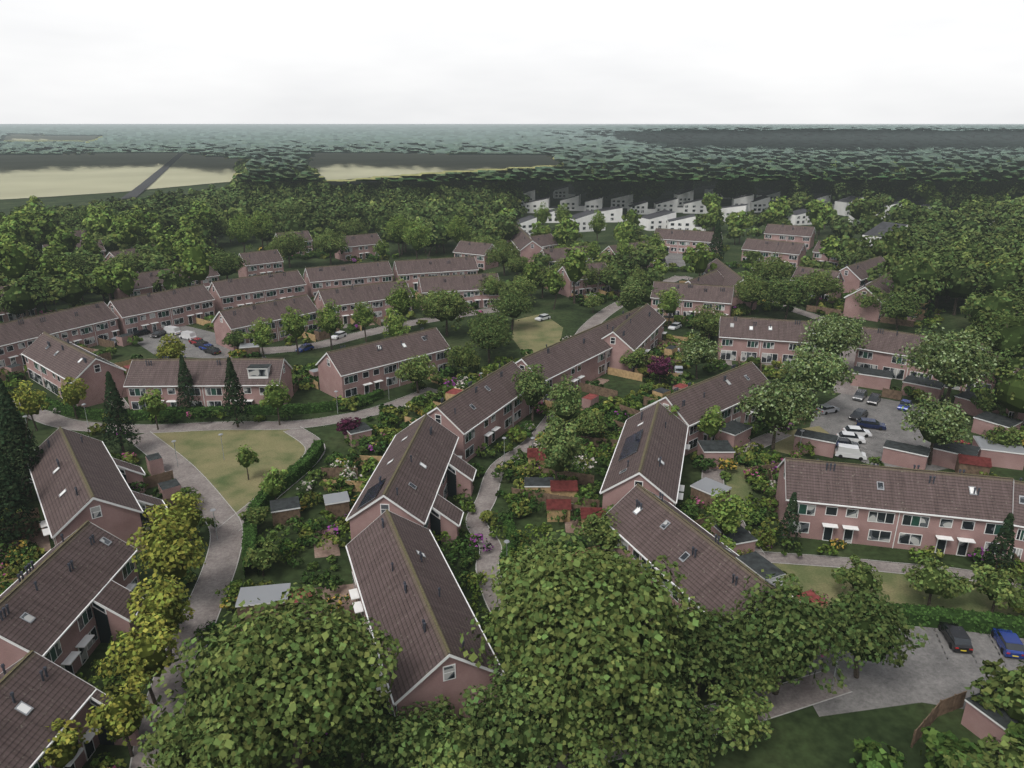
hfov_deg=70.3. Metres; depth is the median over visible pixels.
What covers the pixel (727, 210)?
white house
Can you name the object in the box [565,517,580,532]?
terrace
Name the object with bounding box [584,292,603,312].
oak tree
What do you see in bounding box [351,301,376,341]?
young tree
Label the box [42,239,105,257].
house
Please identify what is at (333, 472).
fence
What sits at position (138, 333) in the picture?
black car
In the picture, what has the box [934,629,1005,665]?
bays
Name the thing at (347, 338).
road
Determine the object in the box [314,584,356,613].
terrace
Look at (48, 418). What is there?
path
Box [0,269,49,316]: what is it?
tree
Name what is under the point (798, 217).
white house
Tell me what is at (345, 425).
purple tree
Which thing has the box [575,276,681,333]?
path
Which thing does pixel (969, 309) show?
tree
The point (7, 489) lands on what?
conifer tree
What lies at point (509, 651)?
oak tree
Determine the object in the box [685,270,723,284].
house
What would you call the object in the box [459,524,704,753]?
oak tree
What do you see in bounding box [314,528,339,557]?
terrace
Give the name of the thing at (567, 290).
house
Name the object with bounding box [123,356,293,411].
house
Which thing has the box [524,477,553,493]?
shed
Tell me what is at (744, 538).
shed
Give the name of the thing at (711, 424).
young tree
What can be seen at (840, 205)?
white house
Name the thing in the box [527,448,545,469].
shed
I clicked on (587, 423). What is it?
oak tree
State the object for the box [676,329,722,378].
chestnut tree
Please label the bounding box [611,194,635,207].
white house
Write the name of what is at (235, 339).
tree
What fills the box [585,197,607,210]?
white house
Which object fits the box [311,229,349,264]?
oak tree
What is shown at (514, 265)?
oak tree
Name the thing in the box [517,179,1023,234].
tree belt
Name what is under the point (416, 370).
oak tree
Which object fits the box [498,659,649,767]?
oak tree
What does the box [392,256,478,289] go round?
house
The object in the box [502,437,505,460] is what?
lamp post
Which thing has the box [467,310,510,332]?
tree
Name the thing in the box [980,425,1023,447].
oak tree
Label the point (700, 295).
house
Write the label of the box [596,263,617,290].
oak tree
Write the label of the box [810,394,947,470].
parking
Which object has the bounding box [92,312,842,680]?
garden patios
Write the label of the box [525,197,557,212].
white house
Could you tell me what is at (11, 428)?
conifer tree
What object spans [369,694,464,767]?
tree
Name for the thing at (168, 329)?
white car
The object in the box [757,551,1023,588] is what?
path
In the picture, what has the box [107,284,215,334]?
house
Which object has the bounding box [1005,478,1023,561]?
house
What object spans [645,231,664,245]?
young tree
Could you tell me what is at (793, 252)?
house
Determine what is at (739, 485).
lawn
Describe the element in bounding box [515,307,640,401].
house
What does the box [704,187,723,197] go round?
white house
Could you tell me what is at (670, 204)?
white house
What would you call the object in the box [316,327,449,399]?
house
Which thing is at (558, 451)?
birch tree
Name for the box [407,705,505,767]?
oak tree
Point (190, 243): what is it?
tree belt
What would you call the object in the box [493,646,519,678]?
tree
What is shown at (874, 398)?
black car
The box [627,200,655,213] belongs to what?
white house
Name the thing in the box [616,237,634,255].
young tree
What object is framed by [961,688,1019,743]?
shed
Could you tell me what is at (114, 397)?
conifer tree
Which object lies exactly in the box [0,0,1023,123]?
sky
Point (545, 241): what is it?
house
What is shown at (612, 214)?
white house
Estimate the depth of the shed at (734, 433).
119.01 m
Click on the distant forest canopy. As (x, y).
(868, 149)
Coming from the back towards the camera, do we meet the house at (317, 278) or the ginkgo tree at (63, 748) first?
the house at (317, 278)
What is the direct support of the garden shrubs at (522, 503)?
on the ground at (806, 738)
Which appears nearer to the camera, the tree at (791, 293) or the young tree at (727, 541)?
the young tree at (727, 541)
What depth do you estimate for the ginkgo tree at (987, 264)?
205.85 m
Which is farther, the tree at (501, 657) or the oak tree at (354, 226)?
the oak tree at (354, 226)
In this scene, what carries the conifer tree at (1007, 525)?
on the ground at (806, 738)
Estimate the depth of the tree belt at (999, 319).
139.81 m
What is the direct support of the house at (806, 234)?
on the ground at (806, 738)
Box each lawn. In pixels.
[153,429,305,512]
[497,537,511,594]
[512,313,562,355]
[726,462,752,520]
[772,563,1023,616]
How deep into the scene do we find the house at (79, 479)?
91.54 m
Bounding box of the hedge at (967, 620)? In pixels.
[833,601,1023,637]
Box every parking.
[138,326,273,357]
[662,253,685,266]
[803,625,1023,716]
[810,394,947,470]
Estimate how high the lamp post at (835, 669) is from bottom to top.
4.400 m
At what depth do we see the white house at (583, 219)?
353.88 m
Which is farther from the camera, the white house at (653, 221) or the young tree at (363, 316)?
the white house at (653, 221)
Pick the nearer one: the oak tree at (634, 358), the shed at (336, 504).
the shed at (336, 504)
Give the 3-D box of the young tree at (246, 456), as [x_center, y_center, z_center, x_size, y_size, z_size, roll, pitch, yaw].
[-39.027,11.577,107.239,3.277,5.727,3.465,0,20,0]
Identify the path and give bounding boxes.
[13,387,439,432]
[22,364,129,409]
[126,431,242,767]
[218,426,325,530]
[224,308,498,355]
[466,411,554,618]
[506,671,851,767]
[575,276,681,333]
[679,276,857,394]
[702,430,790,553]
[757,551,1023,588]
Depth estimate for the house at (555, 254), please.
251.74 m
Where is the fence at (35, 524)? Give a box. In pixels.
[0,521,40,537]
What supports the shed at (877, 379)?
on the ground at (806, 738)
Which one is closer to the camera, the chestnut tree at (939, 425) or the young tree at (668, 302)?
the chestnut tree at (939, 425)
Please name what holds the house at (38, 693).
on the ground at (806, 738)
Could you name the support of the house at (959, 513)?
on the ground at (806, 738)
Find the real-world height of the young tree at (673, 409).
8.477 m
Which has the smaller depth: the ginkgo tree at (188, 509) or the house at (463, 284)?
the ginkgo tree at (188, 509)
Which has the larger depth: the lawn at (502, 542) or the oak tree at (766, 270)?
the oak tree at (766, 270)
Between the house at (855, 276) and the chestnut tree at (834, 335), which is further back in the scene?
the house at (855, 276)
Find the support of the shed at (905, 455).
on the parking at (888, 413)
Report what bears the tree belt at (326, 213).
on the ground at (806, 738)
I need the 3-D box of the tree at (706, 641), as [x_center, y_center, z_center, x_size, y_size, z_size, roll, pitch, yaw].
[17.168,24.568,65.447,10.322,9.547,11.327,0,20,0]
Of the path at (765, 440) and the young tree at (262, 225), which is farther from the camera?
the young tree at (262, 225)
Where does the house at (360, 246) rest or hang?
on the ground at (806, 738)
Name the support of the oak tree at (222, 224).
on the ground at (806, 738)
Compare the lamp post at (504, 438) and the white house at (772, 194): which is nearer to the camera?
the lamp post at (504, 438)
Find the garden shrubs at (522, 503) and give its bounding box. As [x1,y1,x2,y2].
[0,241,1023,767]
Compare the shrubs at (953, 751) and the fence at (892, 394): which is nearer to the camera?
the shrubs at (953, 751)
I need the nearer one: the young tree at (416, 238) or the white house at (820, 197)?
the young tree at (416, 238)
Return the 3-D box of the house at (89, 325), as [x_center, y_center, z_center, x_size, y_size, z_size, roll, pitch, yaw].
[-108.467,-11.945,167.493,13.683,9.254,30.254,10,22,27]
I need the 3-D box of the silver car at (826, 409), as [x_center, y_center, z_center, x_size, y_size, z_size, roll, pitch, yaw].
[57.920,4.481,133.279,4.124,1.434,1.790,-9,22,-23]
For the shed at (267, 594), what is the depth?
77.48 m
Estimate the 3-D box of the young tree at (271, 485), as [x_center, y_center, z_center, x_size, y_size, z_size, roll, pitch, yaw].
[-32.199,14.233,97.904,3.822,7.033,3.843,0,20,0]
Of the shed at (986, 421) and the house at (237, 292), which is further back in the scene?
the house at (237, 292)
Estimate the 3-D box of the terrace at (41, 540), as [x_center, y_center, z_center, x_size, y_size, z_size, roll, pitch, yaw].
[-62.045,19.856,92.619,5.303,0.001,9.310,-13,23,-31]
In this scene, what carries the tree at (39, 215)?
on the ground at (806, 738)
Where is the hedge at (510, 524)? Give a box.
[499,514,517,587]
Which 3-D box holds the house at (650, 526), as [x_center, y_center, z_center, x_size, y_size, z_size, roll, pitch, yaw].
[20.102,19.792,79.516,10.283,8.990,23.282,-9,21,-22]
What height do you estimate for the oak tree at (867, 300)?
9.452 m
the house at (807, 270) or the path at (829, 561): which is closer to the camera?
the path at (829, 561)
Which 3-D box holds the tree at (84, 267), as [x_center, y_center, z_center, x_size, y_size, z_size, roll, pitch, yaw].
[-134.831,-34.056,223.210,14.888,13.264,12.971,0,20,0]
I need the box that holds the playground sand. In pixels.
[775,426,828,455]
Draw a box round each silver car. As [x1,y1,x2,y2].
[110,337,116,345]
[674,366,682,374]
[816,403,839,414]
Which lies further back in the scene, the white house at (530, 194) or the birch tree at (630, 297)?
the white house at (530, 194)
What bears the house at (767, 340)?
on the ground at (806, 738)
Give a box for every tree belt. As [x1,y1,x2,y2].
[0,188,521,256]
[0,195,226,309]
[88,159,529,216]
[492,208,666,308]
[510,159,1023,202]
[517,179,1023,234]
[530,202,841,279]
[826,189,1023,314]
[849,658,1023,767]
[959,288,1023,418]
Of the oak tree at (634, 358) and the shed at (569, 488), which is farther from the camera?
the oak tree at (634, 358)
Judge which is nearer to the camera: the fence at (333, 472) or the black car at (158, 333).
the fence at (333, 472)
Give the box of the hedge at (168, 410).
[159,404,240,416]
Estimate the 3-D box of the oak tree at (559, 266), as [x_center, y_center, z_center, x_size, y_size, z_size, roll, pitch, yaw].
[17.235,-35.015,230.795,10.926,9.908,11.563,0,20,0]
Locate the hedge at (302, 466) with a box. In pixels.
[241,439,323,578]
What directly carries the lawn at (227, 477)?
on the ground at (806, 738)
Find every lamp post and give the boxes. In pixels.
[210,509,217,539]
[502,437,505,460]
[832,650,841,688]
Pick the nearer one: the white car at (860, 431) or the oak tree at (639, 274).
the white car at (860, 431)
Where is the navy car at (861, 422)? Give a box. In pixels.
[856,417,886,430]
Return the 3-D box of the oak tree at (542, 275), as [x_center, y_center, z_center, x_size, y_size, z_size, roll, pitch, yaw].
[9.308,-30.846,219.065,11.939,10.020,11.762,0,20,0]
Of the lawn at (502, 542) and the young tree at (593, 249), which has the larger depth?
the young tree at (593, 249)
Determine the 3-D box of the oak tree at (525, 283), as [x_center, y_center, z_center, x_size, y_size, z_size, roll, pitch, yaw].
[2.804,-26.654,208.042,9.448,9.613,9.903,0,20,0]
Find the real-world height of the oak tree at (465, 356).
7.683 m
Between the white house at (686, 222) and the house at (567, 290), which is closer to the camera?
the house at (567, 290)
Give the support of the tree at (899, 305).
on the ground at (806, 738)
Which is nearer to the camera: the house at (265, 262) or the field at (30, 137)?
the house at (265, 262)
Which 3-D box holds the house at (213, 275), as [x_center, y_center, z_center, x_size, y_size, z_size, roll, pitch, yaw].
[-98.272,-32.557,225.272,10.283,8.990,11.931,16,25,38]
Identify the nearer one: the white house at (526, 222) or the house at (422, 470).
the house at (422, 470)
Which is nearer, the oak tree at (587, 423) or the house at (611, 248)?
the oak tree at (587, 423)
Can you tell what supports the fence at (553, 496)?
on the ground at (806, 738)
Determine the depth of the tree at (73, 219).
306.55 m
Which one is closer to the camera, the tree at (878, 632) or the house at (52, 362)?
the tree at (878, 632)
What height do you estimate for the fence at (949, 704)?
1.900 m
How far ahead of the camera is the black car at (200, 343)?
171.38 m
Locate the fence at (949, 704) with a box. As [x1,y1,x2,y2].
[910,691,966,747]
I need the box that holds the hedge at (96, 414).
[26,390,151,420]
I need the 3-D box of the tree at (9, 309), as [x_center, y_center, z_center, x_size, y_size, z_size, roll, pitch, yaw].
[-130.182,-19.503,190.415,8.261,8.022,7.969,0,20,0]
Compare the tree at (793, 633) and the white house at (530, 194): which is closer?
the tree at (793, 633)
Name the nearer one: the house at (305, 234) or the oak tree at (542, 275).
the oak tree at (542, 275)
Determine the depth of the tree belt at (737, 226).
278.29 m
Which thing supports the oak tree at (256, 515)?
on the ground at (806, 738)
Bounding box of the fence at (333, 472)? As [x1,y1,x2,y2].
[321,467,357,478]
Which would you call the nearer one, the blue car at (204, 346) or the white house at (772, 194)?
the blue car at (204, 346)
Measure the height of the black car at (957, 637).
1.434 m
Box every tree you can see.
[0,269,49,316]
[0,298,31,317]
[0,378,43,502]
[0,450,46,545]
[1,205,56,223]
[11,380,49,430]
[24,242,55,269]
[38,718,88,767]
[49,252,95,274]
[57,376,88,418]
[60,205,87,230]
[84,674,153,757]
[95,612,180,704]
[101,371,140,453]
[104,249,143,271]
[126,504,207,589]
[126,572,194,655]
[137,711,197,767]
[138,388,166,429]
[140,582,402,767]
[142,687,277,767]
[154,332,186,358]
[157,245,179,260]
[167,491,206,540]
[175,355,202,409]
[205,248,249,278]
[210,213,229,245]
[219,357,253,426]
[222,329,245,348]
[225,213,255,251]
[235,444,258,479]
[238,506,270,531]
[243,317,274,357]
[243,541,281,576]
[247,210,272,249]
[258,466,287,499]
[259,379,291,424]
[264,230,311,267]
[279,200,306,220]
[280,306,309,354]
[305,608,372,664]
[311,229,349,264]
[313,298,344,349]
[322,711,385,764]
[336,417,361,434]
[337,217,370,234]
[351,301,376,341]
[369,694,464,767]
[372,239,389,260]
[382,308,410,337]
[383,214,411,256]
[385,276,420,334]
[394,354,440,392]
[401,218,432,258]
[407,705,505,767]
[415,291,434,309]
[418,287,475,335]
[423,215,451,247]
[441,664,582,767]
[444,214,471,244]
[444,341,480,371]
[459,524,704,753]
[465,234,497,245]
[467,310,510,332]
[467,319,513,362]
[473,272,505,295]
[485,239,521,275]
[487,289,535,329]
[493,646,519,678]
[495,538,571,591]
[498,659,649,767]
[504,253,529,277]
[507,616,538,661]
[508,274,537,297]
[512,364,552,420]
[531,265,561,297]
[533,202,550,223]
[536,418,586,479]
[546,374,581,431]
[551,258,565,271]
[553,242,567,247]
[554,203,569,223]
[569,410,607,437]
[570,548,638,587]
[573,504,626,554]
[582,266,601,287]
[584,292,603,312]
[585,241,601,259]
[588,209,606,243]
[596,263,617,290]
[609,638,698,722]
[609,678,734,767]
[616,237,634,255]
[616,277,643,310]
[619,347,652,371]
[629,265,650,285]
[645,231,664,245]
[646,356,672,382]
[650,599,770,698]
[656,287,684,326]
[663,405,679,415]
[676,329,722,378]
[689,303,726,341]
[697,405,725,439]
[702,684,773,750]
[704,488,752,538]
[709,218,724,262]
[711,632,782,695]
[717,534,735,549]
[723,569,856,694]
[729,273,772,314]
[735,378,822,450]
[750,252,796,285]
[759,273,816,319]
[775,492,800,546]
[779,339,858,413]
[796,268,844,305]
[798,312,870,359]
[823,584,929,678]
[831,554,883,591]
[849,285,887,307]
[878,290,926,329]
[893,323,1003,406]
[900,392,972,464]
[901,556,973,605]
[964,294,1008,317]
[970,388,1004,411]
[970,562,1023,612]
[979,513,1015,579]
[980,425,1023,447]
[985,259,1005,268]
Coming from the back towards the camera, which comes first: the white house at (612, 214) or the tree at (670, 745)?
the white house at (612, 214)
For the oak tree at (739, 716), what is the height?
5.769 m
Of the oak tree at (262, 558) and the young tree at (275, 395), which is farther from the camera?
the young tree at (275, 395)
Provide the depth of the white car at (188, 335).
177.53 m
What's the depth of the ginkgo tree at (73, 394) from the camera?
128.42 m
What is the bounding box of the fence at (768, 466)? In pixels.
[744,462,779,478]
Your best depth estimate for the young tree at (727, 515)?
86.58 m
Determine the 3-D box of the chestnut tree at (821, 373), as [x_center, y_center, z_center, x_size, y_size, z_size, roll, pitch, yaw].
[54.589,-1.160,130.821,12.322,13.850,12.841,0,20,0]
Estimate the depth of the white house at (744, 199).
433.50 m
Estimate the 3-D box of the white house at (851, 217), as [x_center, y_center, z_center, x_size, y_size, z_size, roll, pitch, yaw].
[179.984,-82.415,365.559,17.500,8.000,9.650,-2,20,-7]
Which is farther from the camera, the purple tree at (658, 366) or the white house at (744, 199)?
the white house at (744, 199)
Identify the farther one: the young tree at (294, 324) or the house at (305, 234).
the house at (305, 234)
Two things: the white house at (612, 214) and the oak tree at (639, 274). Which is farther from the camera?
the white house at (612, 214)
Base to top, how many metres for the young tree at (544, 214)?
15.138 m
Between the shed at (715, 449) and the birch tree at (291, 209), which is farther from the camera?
the birch tree at (291, 209)
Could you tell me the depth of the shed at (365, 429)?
119.41 m
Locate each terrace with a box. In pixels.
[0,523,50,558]
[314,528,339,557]
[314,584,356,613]
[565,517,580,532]
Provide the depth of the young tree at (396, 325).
162.17 m
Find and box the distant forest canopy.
[0,125,1023,181]
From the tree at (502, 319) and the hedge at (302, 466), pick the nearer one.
the hedge at (302, 466)
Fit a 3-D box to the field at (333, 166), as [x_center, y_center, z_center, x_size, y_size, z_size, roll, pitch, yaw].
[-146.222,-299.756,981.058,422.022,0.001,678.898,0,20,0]
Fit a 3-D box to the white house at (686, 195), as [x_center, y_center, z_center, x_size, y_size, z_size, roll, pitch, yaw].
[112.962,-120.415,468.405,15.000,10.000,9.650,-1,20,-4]
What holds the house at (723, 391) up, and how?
on the ground at (806, 738)
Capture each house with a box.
[0,284,37,321]
[0,301,119,368]
[0,520,142,674]
[0,650,140,767]
[21,332,127,406]
[28,426,167,552]
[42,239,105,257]
[70,229,86,240]
[103,244,177,272]
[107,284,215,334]
[113,268,169,298]
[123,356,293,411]
[173,266,219,289]
[208,270,306,312]
[212,294,318,349]
[238,249,283,276]
[274,230,312,254]
[303,261,393,297]
[314,280,412,324]
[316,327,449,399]
[335,233,381,260]
[345,414,476,543]
[345,509,503,733]
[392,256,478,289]
[409,361,531,461]
[417,273,499,309]
[453,240,497,269]
[507,225,543,261]
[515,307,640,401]
[517,215,543,234]
[521,189,534,205]
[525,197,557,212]
[529,233,557,248]
[540,246,593,270]
[545,208,559,222]
[553,186,574,197]
[558,262,610,296]
[560,194,584,210]
[571,210,605,231]
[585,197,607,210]
[591,206,626,221]
[599,401,689,509]
[600,240,656,268]
[601,303,666,371]
[601,483,788,626]
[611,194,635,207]
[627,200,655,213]
[638,210,675,230]
[640,361,769,455]
[650,281,733,318]
[653,228,722,253]
[654,197,682,212]
[667,214,703,230]
[674,188,693,205]
[683,198,708,213]
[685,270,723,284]
[702,258,756,309]
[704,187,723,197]
[717,316,825,363]
[721,204,748,221]
[731,193,753,210]
[741,238,806,267]
[750,195,769,211]
[756,190,780,201]
[764,224,815,249]
[775,457,1013,559]
[786,209,811,224]
[791,266,843,300]
[811,193,834,208]
[812,240,860,265]
[834,196,863,215]
[839,256,889,292]
[843,271,893,321]
[848,211,882,223]
[854,326,1000,392]
[862,221,907,246]
[884,201,901,217]
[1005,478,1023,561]
[1006,367,1023,425]
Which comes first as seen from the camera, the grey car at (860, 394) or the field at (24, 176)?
the grey car at (860, 394)
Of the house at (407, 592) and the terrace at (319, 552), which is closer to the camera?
the house at (407, 592)
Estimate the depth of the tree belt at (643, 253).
221.67 m
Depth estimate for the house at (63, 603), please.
71.89 m
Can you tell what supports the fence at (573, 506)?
on the terrace at (568, 528)
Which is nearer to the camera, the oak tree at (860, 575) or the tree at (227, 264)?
the oak tree at (860, 575)
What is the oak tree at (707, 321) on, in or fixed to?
on the ground at (806, 738)
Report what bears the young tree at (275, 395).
on the path at (48, 418)
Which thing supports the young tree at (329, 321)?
on the ground at (806, 738)
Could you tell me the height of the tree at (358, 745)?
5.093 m
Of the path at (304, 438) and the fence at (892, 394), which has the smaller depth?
the path at (304, 438)
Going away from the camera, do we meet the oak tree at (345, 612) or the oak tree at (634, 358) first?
the oak tree at (345, 612)
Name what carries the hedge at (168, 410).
on the ground at (806, 738)
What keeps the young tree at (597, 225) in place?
on the ground at (806, 738)
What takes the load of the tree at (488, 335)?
on the ground at (806, 738)
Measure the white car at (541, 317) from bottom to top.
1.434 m
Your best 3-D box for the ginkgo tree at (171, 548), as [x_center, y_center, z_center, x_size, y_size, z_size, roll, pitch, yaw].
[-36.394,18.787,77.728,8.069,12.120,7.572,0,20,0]
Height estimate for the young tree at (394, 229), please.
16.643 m
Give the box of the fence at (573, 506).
[570,504,589,516]
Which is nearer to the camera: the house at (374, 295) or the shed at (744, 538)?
the shed at (744, 538)
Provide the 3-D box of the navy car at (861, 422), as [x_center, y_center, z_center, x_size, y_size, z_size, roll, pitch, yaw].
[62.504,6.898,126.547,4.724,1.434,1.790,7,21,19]
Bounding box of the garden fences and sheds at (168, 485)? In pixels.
[0,281,1023,701]
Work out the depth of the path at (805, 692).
67.28 m
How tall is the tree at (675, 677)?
9.314 m
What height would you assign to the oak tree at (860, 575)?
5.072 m
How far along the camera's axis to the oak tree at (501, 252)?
248.19 m
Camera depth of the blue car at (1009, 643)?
72.47 m
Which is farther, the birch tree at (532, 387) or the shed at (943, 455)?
the birch tree at (532, 387)
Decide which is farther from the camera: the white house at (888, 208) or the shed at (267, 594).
the white house at (888, 208)
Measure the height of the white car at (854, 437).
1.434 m
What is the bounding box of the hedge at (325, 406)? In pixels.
[243,389,383,414]
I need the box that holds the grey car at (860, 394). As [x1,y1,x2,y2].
[852,388,867,400]
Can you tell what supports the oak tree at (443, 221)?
on the ground at (806, 738)
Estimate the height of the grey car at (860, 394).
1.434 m
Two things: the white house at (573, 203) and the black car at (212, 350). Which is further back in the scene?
the white house at (573, 203)
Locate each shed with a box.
[235,583,290,622]
[239,343,259,357]
[270,496,300,525]
[323,491,349,519]
[344,422,371,446]
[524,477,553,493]
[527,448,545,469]
[536,451,546,472]
[546,499,571,521]
[550,480,577,496]
[580,507,605,531]
[690,477,731,508]
[697,440,734,468]
[710,521,757,555]
[715,420,752,446]
[793,428,838,457]
[851,366,892,389]
[881,439,930,469]
[901,375,944,401]
[927,441,979,469]
[954,391,998,415]
[955,454,991,474]
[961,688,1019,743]
[971,411,1022,435]
[972,436,1023,469]
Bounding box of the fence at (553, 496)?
[512,488,599,506]
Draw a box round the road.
[121,153,182,198]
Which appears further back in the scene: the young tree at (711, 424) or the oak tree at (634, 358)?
the oak tree at (634, 358)
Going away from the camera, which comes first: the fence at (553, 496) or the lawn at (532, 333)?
the fence at (553, 496)
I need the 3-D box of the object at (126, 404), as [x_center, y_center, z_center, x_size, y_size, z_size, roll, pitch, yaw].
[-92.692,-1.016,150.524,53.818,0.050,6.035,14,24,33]
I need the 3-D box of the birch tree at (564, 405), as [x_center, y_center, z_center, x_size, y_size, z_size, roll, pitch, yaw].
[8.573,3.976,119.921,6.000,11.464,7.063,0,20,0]
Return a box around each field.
[0,153,238,199]
[4,134,97,140]
[309,153,559,179]
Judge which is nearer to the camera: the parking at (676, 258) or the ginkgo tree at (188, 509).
the ginkgo tree at (188, 509)
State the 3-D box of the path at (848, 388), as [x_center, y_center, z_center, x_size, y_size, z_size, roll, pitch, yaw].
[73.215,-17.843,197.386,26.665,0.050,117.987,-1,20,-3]
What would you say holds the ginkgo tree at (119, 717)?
on the ground at (806, 738)
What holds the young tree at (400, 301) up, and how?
on the ground at (806, 738)
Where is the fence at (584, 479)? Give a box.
[542,467,593,484]
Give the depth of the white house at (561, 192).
510.10 m
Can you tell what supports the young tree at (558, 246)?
on the ground at (806, 738)
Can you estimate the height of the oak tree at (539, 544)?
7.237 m
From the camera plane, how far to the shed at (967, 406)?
132.61 m
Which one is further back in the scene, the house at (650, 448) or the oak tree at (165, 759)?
the house at (650, 448)
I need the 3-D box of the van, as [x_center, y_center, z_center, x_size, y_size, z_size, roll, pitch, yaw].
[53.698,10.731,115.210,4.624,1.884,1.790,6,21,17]
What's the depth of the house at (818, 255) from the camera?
266.52 m
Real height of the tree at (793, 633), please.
11.672 m
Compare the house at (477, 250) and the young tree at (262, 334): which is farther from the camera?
the house at (477, 250)
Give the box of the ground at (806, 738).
[0,124,1023,767]
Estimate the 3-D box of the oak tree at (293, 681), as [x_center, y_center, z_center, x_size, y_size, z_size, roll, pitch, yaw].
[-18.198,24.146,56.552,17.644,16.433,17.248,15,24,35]
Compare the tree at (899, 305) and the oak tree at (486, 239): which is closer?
the tree at (899, 305)
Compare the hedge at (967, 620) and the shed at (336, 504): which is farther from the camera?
the shed at (336, 504)
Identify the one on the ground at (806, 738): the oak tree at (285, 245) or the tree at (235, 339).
the oak tree at (285, 245)
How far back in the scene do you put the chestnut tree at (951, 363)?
125.60 m
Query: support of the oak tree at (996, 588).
on the lawn at (895, 586)
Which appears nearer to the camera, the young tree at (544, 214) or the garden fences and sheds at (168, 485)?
the garden fences and sheds at (168, 485)
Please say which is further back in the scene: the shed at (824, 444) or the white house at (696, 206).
the white house at (696, 206)
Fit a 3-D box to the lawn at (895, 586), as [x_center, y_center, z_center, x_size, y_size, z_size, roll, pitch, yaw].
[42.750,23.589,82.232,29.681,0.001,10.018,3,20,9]
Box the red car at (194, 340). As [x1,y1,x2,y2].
[189,337,202,343]
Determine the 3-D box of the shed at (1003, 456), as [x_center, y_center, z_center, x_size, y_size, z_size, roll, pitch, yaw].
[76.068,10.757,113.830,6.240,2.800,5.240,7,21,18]
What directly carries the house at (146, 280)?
on the ground at (806, 738)
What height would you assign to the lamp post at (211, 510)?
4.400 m
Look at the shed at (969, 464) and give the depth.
108.51 m
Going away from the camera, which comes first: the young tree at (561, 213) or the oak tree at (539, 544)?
the oak tree at (539, 544)
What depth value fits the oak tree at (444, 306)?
175.62 m
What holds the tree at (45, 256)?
on the ground at (806, 738)
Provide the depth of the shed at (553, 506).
96.48 m
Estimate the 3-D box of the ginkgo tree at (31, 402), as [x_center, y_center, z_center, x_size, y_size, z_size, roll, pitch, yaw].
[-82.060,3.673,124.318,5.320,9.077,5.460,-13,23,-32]
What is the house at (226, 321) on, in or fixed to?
on the ground at (806, 738)
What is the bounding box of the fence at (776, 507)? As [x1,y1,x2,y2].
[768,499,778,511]
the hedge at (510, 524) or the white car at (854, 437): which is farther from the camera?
the white car at (854, 437)
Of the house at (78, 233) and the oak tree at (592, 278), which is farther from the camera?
the house at (78, 233)
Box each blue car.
[198,343,213,349]
[296,343,313,352]
[897,399,911,410]
[991,628,1023,658]
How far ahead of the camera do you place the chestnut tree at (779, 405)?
113.07 m
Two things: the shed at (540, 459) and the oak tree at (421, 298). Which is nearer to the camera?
the shed at (540, 459)
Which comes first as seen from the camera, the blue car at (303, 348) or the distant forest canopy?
the blue car at (303, 348)
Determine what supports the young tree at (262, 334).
on the ground at (806, 738)
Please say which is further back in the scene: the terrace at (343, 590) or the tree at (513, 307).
the tree at (513, 307)
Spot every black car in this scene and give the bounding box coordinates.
[134,329,150,336]
[150,329,165,337]
[193,340,207,346]
[203,346,220,354]
[837,437,859,447]
[848,408,867,420]
[866,392,880,404]
[938,622,972,652]
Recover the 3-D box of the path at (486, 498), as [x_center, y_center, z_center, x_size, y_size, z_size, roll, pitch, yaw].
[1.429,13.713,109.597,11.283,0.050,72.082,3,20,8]
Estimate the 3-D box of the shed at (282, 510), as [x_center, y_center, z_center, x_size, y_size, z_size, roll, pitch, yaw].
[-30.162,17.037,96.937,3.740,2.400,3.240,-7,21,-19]
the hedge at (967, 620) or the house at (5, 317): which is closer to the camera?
the hedge at (967, 620)
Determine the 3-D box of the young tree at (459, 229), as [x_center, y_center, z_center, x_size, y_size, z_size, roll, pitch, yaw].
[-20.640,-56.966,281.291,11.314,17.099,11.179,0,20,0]
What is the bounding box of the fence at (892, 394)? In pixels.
[881,387,902,399]
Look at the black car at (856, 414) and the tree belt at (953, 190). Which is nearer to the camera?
the black car at (856, 414)
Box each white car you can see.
[164,325,180,335]
[179,330,196,339]
[331,331,346,339]
[535,313,550,320]
[668,322,681,329]
[836,431,865,443]
[842,425,871,437]
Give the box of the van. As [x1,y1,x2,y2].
[834,443,866,460]
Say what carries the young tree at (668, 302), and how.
on the ground at (806, 738)
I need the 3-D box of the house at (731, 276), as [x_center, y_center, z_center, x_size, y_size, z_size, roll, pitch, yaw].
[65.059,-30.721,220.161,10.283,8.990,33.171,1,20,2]
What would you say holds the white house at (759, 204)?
on the ground at (806, 738)
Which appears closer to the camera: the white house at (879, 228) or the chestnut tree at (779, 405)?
the chestnut tree at (779, 405)
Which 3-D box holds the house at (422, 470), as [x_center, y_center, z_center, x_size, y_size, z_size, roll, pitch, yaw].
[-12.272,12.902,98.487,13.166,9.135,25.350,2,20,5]
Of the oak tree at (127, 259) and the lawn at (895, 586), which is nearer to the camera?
the lawn at (895, 586)
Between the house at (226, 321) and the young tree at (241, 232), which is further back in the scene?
the young tree at (241, 232)
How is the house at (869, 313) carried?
on the ground at (806, 738)
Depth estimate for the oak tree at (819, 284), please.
203.11 m
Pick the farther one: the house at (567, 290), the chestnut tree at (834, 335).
the house at (567, 290)

